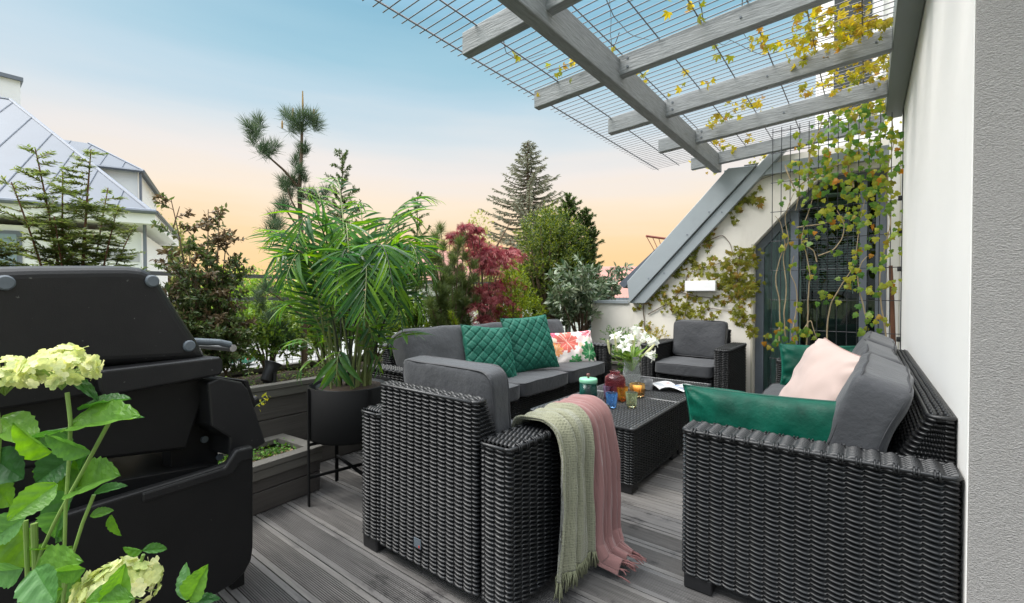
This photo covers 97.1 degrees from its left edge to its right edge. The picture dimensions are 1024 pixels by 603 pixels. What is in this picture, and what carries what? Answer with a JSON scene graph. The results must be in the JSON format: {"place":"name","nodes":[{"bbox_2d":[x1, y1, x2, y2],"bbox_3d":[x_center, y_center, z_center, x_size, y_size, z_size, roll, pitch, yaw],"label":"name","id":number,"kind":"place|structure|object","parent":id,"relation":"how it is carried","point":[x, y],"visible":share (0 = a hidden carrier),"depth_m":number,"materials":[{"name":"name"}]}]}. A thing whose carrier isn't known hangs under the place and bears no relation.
{"place":"outdoors","nodes":[
{"label":"outdoors","id":0,"kind":"place"},
{"bbox_2d":[0,72,180,296],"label":"neighbour house","id":1,"kind":"structure","parent":0,"point":[118,176],"depth_m":18.18,"materials":[{"name":"paint"}]},
{"bbox_2d":[0,230,22,264],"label":"window","id":2,"kind":"structure","parent":1,"relation":"in","point":[5,233],"depth_m":15.66,"materials":[{"name":"glass"}]},
{"bbox_2d":[0,342,219,602],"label":"hydrangea","id":3,"kind":"object","parent":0,"point":[64,474],"visible":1,"depth_m":0.80,"materials":[{"name":"green plant"}]},
{"bbox_2d":[225,345,319,369],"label":"street","id":4,"kind":"structure","parent":0,"point":[295,358],"depth_m":45.50,"materials":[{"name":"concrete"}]},
{"bbox_2d":[232,357,256,366],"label":"parked car","id":5,"kind":"object","parent":4,"relation":"on","point":[245,360],"visible":0.16,"depth_m":40.28,"materials":[{"name":"green paint"}]},
{"bbox_2d":[0,0,815,296],"label":"sky","id":6,"kind":"structure","parent":0,"point":[160,87],"materials":[{"name":"blue"}]},
{"label":"ground","id":7,"kind":"structure","parent":0,"visible":0},
{"bbox_2d":[156,205,198,303],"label":"broadleaf tree","id":8,"kind":"object","parent":7,"relation":"on","point":[175,247],"visible":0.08,"depth_m":29.93,"materials":[{"name":"green plant"}]},
{"bbox_2d":[200,287,256,321],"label":"broadleaf tree","id":9,"kind":"object","parent":7,"relation":"on","point":[235,303],"visible":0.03,"depth_m":58.90,"materials":[{"name":"green plant"}]},
{"bbox_2d":[214,264,267,295],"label":"broadleaf tree","id":10,"kind":"object","parent":7,"relation":"on","point":[247,283],"visible":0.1,"depth_m":66.44,"materials":[{"name":"green plant"}]},
{"bbox_2d":[229,264,294,326],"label":"broadleaf tree","id":11,"kind":"object","parent":7,"relation":"on","point":[259,269],"visible":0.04,"depth_m":68.23,"materials":[{"name":"green plant"}]},
{"bbox_2d":[228,292,297,341],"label":"broadleaf tree","id":12,"kind":"object","parent":7,"relation":"on","point":[251,307],"visible":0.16,"depth_m":60.38,"materials":[{"name":"green plant"}]},
{"bbox_2d":[264,268,308,326],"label":"broadleaf tree","id":13,"kind":"object","parent":7,"relation":"on","point":[288,293],"visible":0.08,"depth_m":64.06,"materials":[{"name":"green plant"}]},
{"bbox_2d":[325,289,364,358],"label":"red roofed house","id":14,"kind":"structure","parent":7,"relation":"on","point":[343,345],"depth_m":29.90,"materials":[{"name":"tile"}]},
{"bbox_2d":[378,251,538,351],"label":"red roofed house","id":15,"kind":"structure","parent":7,"relation":"on","point":[446,260],"depth_m":26.78,"materials":[{"name":"tile"}]},
{"bbox_2d":[447,209,516,321],"bbox_3d":[-1.242,0.479,24.147,4.163,11.186,3.517,1,1,38],"label":"broadleaf tree","id":16,"kind":"object","parent":7,"relation":"on","point":[489,242],"visible":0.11,"depth_m":23.73,"materials":[{"name":"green plant"}]},
{"bbox_2d":[477,140,564,260],"bbox_3d":[0.734,-3.030,33.948,13.549,17.895,11.930,1,1,38],"label":"spruce tree","id":17,"kind":"object","parent":7,"relation":"on","point":[529,196],"visible":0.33,"depth_m":33.45,"materials":[{"name":"green plant"}]},
{"bbox_2d":[560,266,636,332],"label":"red roofed house","id":18,"kind":"structure","parent":7,"relation":"on","point":[624,295],"depth_m":21.77,"materials":[{"name":"paint"}]},
{"bbox_2d":[646,235,665,249],"bbox_3d":[6.623,-1.375,19.250,2.042,2.841,0.177,0,1,-15],"label":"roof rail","id":19,"kind":"object","parent":18,"relation":"on","point":[656,237],"visible":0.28,"depth_m":19.06,"materials":[{"name":"brown metal"}]},
{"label":"terrace slab","id":20,"kind":"structure","parent":0,"visible":0},
{"bbox_2d":[148,269,619,366],"bbox_3d":[-0.455,0.517,4.142,1.175,1.500,7.952,1,1,38],"label":"wire fence","id":21,"kind":"object","parent":20,"relation":"on","point":[158,273],"visible":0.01,"depth_m":3.20,"materials":[{"name":"grey metal"}]},
{"bbox_2d":[212,446,764,602],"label":"deck","id":22,"kind":"structure","parent":20,"relation":"on","point":[317,551],"depth_m":1.74,"materials":[{"name":"grey wood"}]},
{"bbox_2d":[0,266,264,602],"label":"gas grill","id":23,"kind":"object","parent":22,"relation":"on","point":[183,496],"visible":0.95,"depth_m":1.27,"materials":[{"name":"black metal"}]},
{"bbox_2d":[218,433,322,514],"bbox_3d":[-1.464,0.880,2.026,0.384,0.232,1.124,1,1,33],"label":"planter","id":24,"kind":"object","parent":22,"relation":"on","point":[279,479],"visible":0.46,"depth_m":2.24,"materials":[{"name":"wood"}]},
{"bbox_2d":[218,438,295,463],"bbox_3d":[-1.319,0.764,2.232,0.282,0.074,0.596,1,1,38],"label":"clover","id":25,"kind":"object","parent":24,"relation":"on","point":[276,449],"visible":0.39,"depth_m":2.32,"materials":[{"name":"green plant"}]},
{"bbox_2d":[223,446,292,461],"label":"dry leaves","id":26,"kind":"object","parent":24,"relation":"in","point":[272,455],"visible":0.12,"depth_m":2.34,"materials":[{"name":"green plant"}]},
{"bbox_2d":[256,392,268,411],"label":"yellow sprig","id":27,"kind":"object","parent":24,"relation":"in","point":[264,400],"visible":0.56,"depth_m":2.28,"materials":[{"name":"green plant"}]},
{"bbox_2d":[219,352,383,461],"bbox_3d":[-1.055,0.713,3.505,0.744,0.522,5.424,1,1,38],"label":"planter","id":28,"kind":"object","parent":22,"relation":"on","point":[283,409],"visible":0.06,"depth_m":2.64,"materials":[{"name":"wood"}]},
{"bbox_2d":[0,230,21,266],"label":"yew shrub","id":29,"kind":"object","parent":28,"relation":"on","point":[7,263],"visible":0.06,"depth_m":1.98,"materials":[{"name":"green plant"}]},
{"bbox_2d":[0,144,150,271],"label":"yew shrub","id":30,"kind":"object","parent":28,"relation":"on","point":[61,248],"visible":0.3,"depth_m":2.12,"materials":[{"name":"green plant"}]},
{"bbox_2d":[149,192,257,377],"bbox_3d":[-1.782,-0.042,2.611,0.511,1.094,0.591,1,1,38],"label":"bronze shrub","id":31,"kind":"object","parent":28,"relation":"on","point":[221,321],"visible":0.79,"depth_m":2.58,"materials":[{"name":"green plant"}]},
{"bbox_2d":[260,360,282,382],"bbox_3d":[-1.402,0.439,2.633,0.100,0.202,0.124,0,1,21],"label":"garden spotlight","id":32,"kind":"object","parent":28,"relation":"on","point":[270,370],"visible":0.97,"depth_m":2.60,"materials":[{"name":"black plastic"}]},
{"bbox_2d":[231,295,312,368],"bbox_3d":[-1.607,0.223,2.963,0.483,0.551,0.482,1,1,38],"label":"leafy shrub","id":33,"kind":"object","parent":28,"relation":"on","point":[272,352],"visible":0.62,"depth_m":2.91,"materials":[{"name":"green plant"}]},
{"bbox_2d":[235,91,345,375],"bbox_3d":[-1.448,-0.441,3.036,0.363,1.970,0.770,1,1,38],"label":"pine tree","id":34,"kind":"object","parent":28,"relation":"on","point":[299,121],"visible":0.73,"depth_m":3.00,"materials":[{"name":"green plant"}]},
{"bbox_2d":[225,354,383,384],"bbox_3d":[-0.631,0.386,3.893,0.517,0.193,4.155,1,1,38],"label":"ground cover","id":35,"kind":"object","parent":28,"relation":"on","point":[305,374],"visible":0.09,"depth_m":2.84,"materials":[{"name":"green plant"}]},
{"bbox_2d":[284,281,354,367],"bbox_3d":[-1.382,0.148,3.305,0.558,0.689,0.618,0,1,-26],"label":"leafy shrub","id":36,"kind":"object","parent":28,"relation":"on","point":[313,339],"visible":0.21,"depth_m":3.27,"materials":[{"name":"green plant"}]},
{"bbox_2d":[314,148,365,350],"bbox_3d":[-1.313,-0.340,3.392,0.393,1.654,0.428,1,1,38],"label":"slim conifer","id":37,"kind":"object","parent":28,"relation":"on","point":[343,157],"visible":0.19,"depth_m":3.40,"materials":[{"name":"green plant"}]},
{"bbox_2d":[339,290,415,358],"bbox_3d":[-1.091,0.182,3.593,0.514,0.614,0.660,1,1,38],"label":"leafy shrub","id":38,"kind":"object","parent":28,"relation":"on","point":[388,334],"visible":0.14,"depth_m":3.57,"materials":[{"name":"green plant"}]},
{"bbox_2d":[390,213,412,331],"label":"slim conifer","id":39,"kind":"object","parent":28,"relation":"on","point":[402,238],"visible":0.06,"depth_m":3.88,"materials":[{"name":"green plant"}]},
{"bbox_2d":[390,290,438,334],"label":"leafy shrub","id":40,"kind":"object","parent":28,"relation":"on","point":[410,323],"visible":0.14,"depth_m":3.94,"materials":[{"name":"green plant"}]},
{"bbox_2d":[404,192,430,327],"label":"slim conifer","id":41,"kind":"object","parent":28,"relation":"on","point":[415,233],"visible":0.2,"depth_m":3.98,"materials":[{"name":"green plant"}]},
{"bbox_2d":[423,311,461,326],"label":"dwarf pine","id":42,"kind":"object","parent":28,"relation":"on","point":[454,322],"visible":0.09,"depth_m":3.83,"materials":[{"name":"green plant"}]},
{"bbox_2d":[414,220,481,326],"bbox_3d":[-0.574,-0.141,4.048,0.481,1.260,0.892,0,1,24],"label":"mugo pine","id":43,"kind":"object","parent":28,"relation":"on","point":[446,299],"visible":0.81,"depth_m":4.07,"materials":[{"name":"green plant"}]},
{"bbox_2d":[440,222,527,324],"bbox_3d":[-0.183,-0.149,4.630,0.748,1.247,1.267,1,1,38],"label":"japanese maple","id":44,"kind":"object","parent":28,"relation":"on","point":[489,266],"visible":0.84,"depth_m":4.44,"materials":[{"name":"red plant"}]},
{"bbox_2d":[491,257,548,322],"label":"golden thuja","id":45,"kind":"object","parent":28,"relation":"on","point":[524,303],"visible":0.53,"depth_m":4.85,"materials":[{"name":"green plant"}]},
{"bbox_2d":[512,207,567,316],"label":"cypress","id":46,"kind":"object","parent":28,"relation":"on","point":[555,253],"visible":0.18,"depth_m":5.73,"materials":[{"name":"green plant"}]},
{"bbox_2d":[510,200,599,318],"bbox_3d":[0.600,-0.387,5.821,0.779,1.720,1.640,1,1,38],"label":"yew bush","id":47,"kind":"object","parent":28,"relation":"on","point":[537,274],"visible":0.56,"depth_m":5.50,"materials":[{"name":"green plant"}]},
{"bbox_2d":[543,252,633,331],"bbox_3d":[0.983,-0.004,5.667,0.689,1.183,2.456,1,1,38],"label":"laurel tree","id":48,"kind":"object","parent":28,"relation":"on","point":[573,299],"visible":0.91,"depth_m":5.21,"materials":[{"name":"green plant"}]},
{"bbox_2d":[307,377,390,506],"bbox_3d":[-0.828,0.707,2.339,0.320,0.575,0.320,0,1,3],"label":"plant stand","id":49,"kind":"object","parent":22,"relation":"on","point":[337,470],"visible":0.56,"depth_m":2.20,"materials":[{"name":"black metal"}]},
{"bbox_2d":[308,376,390,445],"bbox_3d":[-0.828,0.552,2.336,0.412,0.262,0.412,1,1,38],"label":"plant pot","id":50,"kind":"object","parent":49,"relation":"on","point":[336,414],"visible":0.57,"depth_m":2.15,"materials":[{"name":"black plastic"}]},
{"bbox_2d":[243,177,446,390],"bbox_3d":[-0.847,-0.118,2.406,1.332,1.220,0.966,1,1,38],"label":"palm","id":51,"kind":"object","parent":50,"relation":"in","point":[374,268],"visible":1,"depth_m":2.19,"materials":[{"name":"plant"}]},
{"bbox_2d":[361,355,610,602],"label":"armchair","id":52,"kind":"object","parent":22,"relation":"on","point":[461,481],"visible":0.86,"depth_m":1.54,"materials":[{"name":"wicker"}]},
{"bbox_2d":[512,402,598,602],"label":"throw blanket","id":53,"kind":"object","parent":52,"relation":"on","point":[569,425],"visible":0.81,"depth_m":1.57,"materials":[{"name":"fabric"}]},
{"bbox_2d":[555,394,646,582],"bbox_3d":[0.325,0.688,1.757,0.394,0.611,0.194,1,1,38],"label":"throw blanket","id":54,"kind":"object","parent":52,"relation":"on","point":[613,550],"visible":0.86,"depth_m":1.73,"materials":[{"name":"pink fabric"}]},
{"bbox_2d":[367,318,611,418],"bbox_3d":[-0.007,0.573,3.622,0.728,0.805,2.241,1,1,38],"label":"sofa","id":55,"kind":"object","parent":22,"relation":"on","point":[529,390],"visible":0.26,"depth_m":3.28,"materials":[{"name":"fabric"}]},
{"bbox_2d":[460,324,516,377],"bbox_3d":[-0.169,0.385,3.379,0.436,0.436,0.142,6,-26,-32],"label":"scatter cushion","id":56,"kind":"object","parent":55,"relation":"on","point":[488,345],"visible":0.69,"depth_m":3.34,"materials":[{"name":"fabric"}]},
{"bbox_2d":[500,314,559,372],"bbox_3d":[0.150,0.339,3.698,0.466,0.466,0.144,-4,-18,-33],"label":"scatter cushion","id":57,"kind":"object","parent":55,"relation":"on","point":[533,348],"visible":0.87,"depth_m":3.64,"materials":[{"name":"fabric"}]},
{"bbox_2d":[551,330,595,362],"bbox_3d":[0.536,0.431,4.158,0.500,0.320,0.145,-2,-18,-21],"label":"scatter cushion","id":58,"kind":"object","parent":55,"relation":"on","point":[573,346],"visible":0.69,"depth_m":4.12,"materials":[{"name":"multicoloured fabric"}]},
{"bbox_2d":[530,390,679,493],"bbox_3d":[0.587,0.813,2.792,0.664,0.349,0.744,1,1,38],"label":"coffee table","id":59,"kind":"object","parent":22,"relation":"on","point":[647,430],"visible":0.39,"depth_m":2.52,"materials":[{"name":"wicker"}]},
{"bbox_2d":[579,373,597,396],"bbox_3d":[0.468,0.537,2.777,0.112,0.194,0.112,1,1,38],"label":"canister","id":60,"kind":"object","parent":59,"relation":"on","point":[588,384],"visible":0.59,"depth_m":2.73,"materials":[{"name":"green glass"}]},
{"bbox_2d":[603,384,609,398],"bbox_3d":[0.630,0.589,2.945,0.072,0.086,0.072,1,1,38],"label":"tumbler","id":61,"kind":"object","parent":59,"relation":"on","point":[606,388],"visible":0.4,"depth_m":2.92,"materials":[{"name":"purple glass"}]},
{"bbox_2d":[606,391,617,407],"bbox_3d":[0.599,0.592,2.722,0.072,0.086,0.072,1,1,38],"label":"tumbler","id":62,"kind":"object","parent":59,"relation":"on","point":[611,398],"visible":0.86,"depth_m":2.69,"materials":[{"name":"blue glass"}]},
{"bbox_2d":[605,370,625,399],"bbox_3d":[0.674,0.542,2.961,0.134,0.178,0.134,1,1,38],"label":"glass jar","id":63,"kind":"object","parent":59,"relation":"on","point":[614,379],"visible":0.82,"depth_m":2.91,"materials":[{"name":"red glass"}]},
{"bbox_2d":[617,386,627,400],"bbox_3d":[0.707,0.589,2.897,0.072,0.086,0.072,1,1,38],"label":"tumbler","id":64,"kind":"object","parent":59,"relation":"on","point":[621,394],"visible":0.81,"depth_m":2.87,"materials":[{"name":"orange glass"}]},
{"bbox_2d":[625,391,637,407],"bbox_3d":[0.723,0.592,2.736,0.072,0.086,0.072,1,1,38],"label":"tumbler","id":65,"kind":"object","parent":59,"relation":"on","point":[631,399],"visible":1,"depth_m":2.71,"materials":[{"name":"green glass"}]},
{"bbox_2d":[629,382,644,396],"bbox_3d":[0.838,0.590,3.028,0.101,0.081,0.101,1,1,38],"label":"candle jar","id":66,"kind":"object","parent":59,"relation":"on","point":[639,387],"visible":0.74,"depth_m":2.99,"materials":[{"name":"orange glass"}]},
{"bbox_2d":[610,354,640,374],"bbox_3d":[1.241,0.789,4.922,0.624,0.327,0.504,1,1,38],"label":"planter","id":67,"kind":"object","parent":22,"relation":"on","point":[615,365],"visible":0.07,"depth_m":4.74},
{"bbox_2d":[599,325,641,371],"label":"box plant","id":68,"kind":"object","parent":67,"relation":"in","point":[615,352],"visible":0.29,"depth_m":4.77,"materials":[{"name":"green plant"}]},
{"bbox_2d":[640,325,669,342],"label":"shrub","id":69,"kind":"object","parent":67,"relation":"on","point":[654,332],"visible":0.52,"depth_m":4.83,"materials":[{"name":"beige plant"}]},
{"bbox_2d":[597,376,710,453],"bbox_3d":[1.044,0.804,3.376,0.664,0.349,0.744,1,1,38],"label":"coffee table","id":70,"kind":"object","parent":22,"relation":"on","point":[672,394],"visible":0.23,"depth_m":3.07,"materials":[{"name":"black plastic"}]},
{"bbox_2d":[623,355,640,388],"bbox_3d":[0.867,0.510,3.277,0.130,0.233,0.130,1,1,38],"label":"vase","id":71,"kind":"object","parent":70,"relation":"on","point":[631,371],"visible":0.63,"depth_m":3.23,"materials":[{"name":"clear glass"}]},
{"bbox_2d":[607,324,659,365],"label":"lilies","id":72,"kind":"object","parent":71,"relation":"in","point":[630,337],"visible":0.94,"depth_m":3.23,"materials":[{"name":"white plant"}]},
{"bbox_2d":[641,378,652,389],"bbox_3d":[0.971,0.592,3.248,0.080,0.070,0.080,1,1,38],"label":"tealight glass","id":73,"kind":"object","parent":70,"relation":"on","point":[648,382],"visible":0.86,"depth_m":3.21,"materials":[{"name":"white"}]},
{"bbox_2d":[653,381,689,391],"bbox_3d":[1.134,0.609,3.270,0.366,0.030,0.236,1,1,43],"label":"magazine","id":74,"kind":"object","parent":70,"relation":"on","point":[660,385],"visible":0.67,"depth_m":3.24,"materials":[{"name":"white paper"}]},
{"bbox_2d":[640,319,746,391],"bbox_3d":[1.732,0.574,4.312,0.801,0.782,0.721,1,1,38],"label":"armchair","id":75,"kind":"object","parent":22,"relation":"on","point":[708,352],"visible":0.66,"depth_m":4.24,"materials":[{"name":"wicker"}]},
{"bbox_2d":[682,331,963,602],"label":"sofa","id":76,"kind":"object","parent":22,"relation":"on","point":[861,503],"visible":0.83,"depth_m":1.37,"materials":[{"name":"wicker"}]},
{"bbox_2d":[682,384,839,440],"bbox_3d":[0.931,0.471,1.602,0.626,0.306,0.152,-1,8,38],"label":"scatter cushion","id":77,"kind":"object","parent":76,"relation":"on","point":[807,418],"visible":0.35,"depth_m":1.58,"materials":[{"name":"green fabric"}]},
{"bbox_2d":[779,343,855,384],"bbox_3d":[2.053,0.436,3.001,0.486,0.306,0.127,-1,-14,31],"label":"scatter cushion","id":78,"kind":"object","parent":76,"relation":"on","point":[791,355],"visible":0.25,"depth_m":3.06,"materials":[{"name":"green fabric"}]},
{"bbox_2d":[779,337,861,400],"bbox_3d":[1.325,0.397,1.930,0.210,0.446,0.416,24,12,6],"label":"scatter cushion","id":79,"kind":"object","parent":76,"relation":"on","point":[823,368],"visible":0.38,"depth_m":1.87,"materials":[{"name":"fabric"}]},
{"bbox_2d":[770,109,903,383],"bbox_3d":[2.532,-0.253,3.590,0.855,2.417,0.040,1,1,38],"label":"wire trellis","id":80,"kind":"object","parent":22,"relation":"on","point":[899,268],"visible":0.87,"depth_m":3.59,"materials":[{"name":"black metal"}]},
{"bbox_2d":[761,99,903,351],"bbox_3d":[2.524,-0.563,3.562,0.977,2.045,0.188,1,1,38],"label":"ivy","id":81,"kind":"object","parent":80,"relation":"attached to","point":[830,179],"visible":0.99,"depth_m":3.48,"materials":[{"name":"green plant"}]},
{"bbox_2d":[889,265,895,341],"bbox_3d":[2.874,0.353,3.417,0.051,1.251,0.041,0,1,16],"label":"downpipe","id":82,"kind":"object","parent":22,"relation":"on","point":[892,322],"visible":0.43,"depth_m":3.41,"materials":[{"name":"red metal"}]},
{"bbox_2d":[547,192,594,332],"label":"cypress","id":83,"kind":"object","parent":20,"relation":"on","point":[570,204],"visible":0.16,"depth_m":6.10,"materials":[{"name":"green plant"}]},
{"bbox_2d":[570,207,612,299],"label":"cypress","id":84,"kind":"object","parent":20,"relation":"on","point":[585,216],"visible":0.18,"depth_m":6.31,"materials":[{"name":"green plant"}]},
{"bbox_2d":[591,0,1023,602],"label":"house","id":85,"kind":"structure","parent":20,"relation":"on","point":[959,308],"depth_m":1.41,"materials":[{"name":"white paint"}]},
{"bbox_2d":[362,0,924,172],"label":"pergola","id":86,"kind":"object","parent":85,"relation":"attached to","point":[559,25],"visible":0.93,"depth_m":2.69,"materials":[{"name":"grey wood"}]},
{"bbox_2d":[503,0,901,174],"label":"grape vine","id":87,"kind":"object","parent":86,"relation":"on","point":[853,28],"visible":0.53,"depth_m":2.56,"materials":[{"name":"green plant"}]},
{"bbox_2d":[685,281,716,290],"bbox_3d":[1.942,-0.158,4.651,0.300,0.108,0.075,1,1,38],"label":"wall lamp","id":88,"kind":"object","parent":85,"relation":"attached to","point":[700,285],"visible":1,"depth_m":4.62,"materials":[{"name":"metal"}]},
{"bbox_2d":[632,174,774,339],"bbox_3d":[1.950,-0.387,4.681,1.500,1.676,0.161,1,1,38],"label":"creeper","id":89,"kind":"object","parent":85,"relation":"attached to","point":[749,287],"visible":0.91,"depth_m":4.49,"materials":[{"name":"green plant"}]},
{"bbox_2d":[764,213,806,389],"bbox_3d":[2.728,0.022,4.571,0.420,1.778,0.032,1,1,38],"label":"curtain","id":90,"kind":"object","parent":85,"relation":"hanging from","point":[769,356],"visible":0.29,"depth_m":4.61,"materials":[{"name":"grey fabric"}]},
{"bbox_2d":[755,170,886,393],"bbox_3d":[2.814,-0.082,4.183,0.992,2.097,0.082,1,1,38],"label":"glass door","id":91,"kind":"structure","parent":85,"relation":"in","point":[794,215],"depth_m":4.25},
{"bbox_2d":[800,200,859,293],"bbox_3d":[3.048,-0.515,4.338,0.540,0.880,0.040,1,1,38],"label":"window blind","id":92,"kind":"object","parent":85,"relation":"hanging from","point":[821,204],"depth_m":4.34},
{"bbox_2d":[813,192,859,199],"bbox_3d":[2.997,-0.976,4.332,0.670,0.098,0.101,1,1,38],"label":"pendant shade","id":93,"kind":"object","parent":85,"relation":"hanging from","point":[830,195],"visible":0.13,"depth_m":4.28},
{"bbox_2d":[801,298,874,345],"bbox_3d":[3.218,0.313,4.471,0.600,0.700,0.120,1,1,38],"label":"window","id":94,"kind":"structure","parent":85,"relation":"in","point":[841,321],"depth_m":4.46,"materials":[{"name":"black glass"}]},
{"bbox_2d":[822,0,883,126],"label":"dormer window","id":95,"kind":"structure","parent":85,"relation":"in","point":[834,2],"depth_m":4.34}
]}

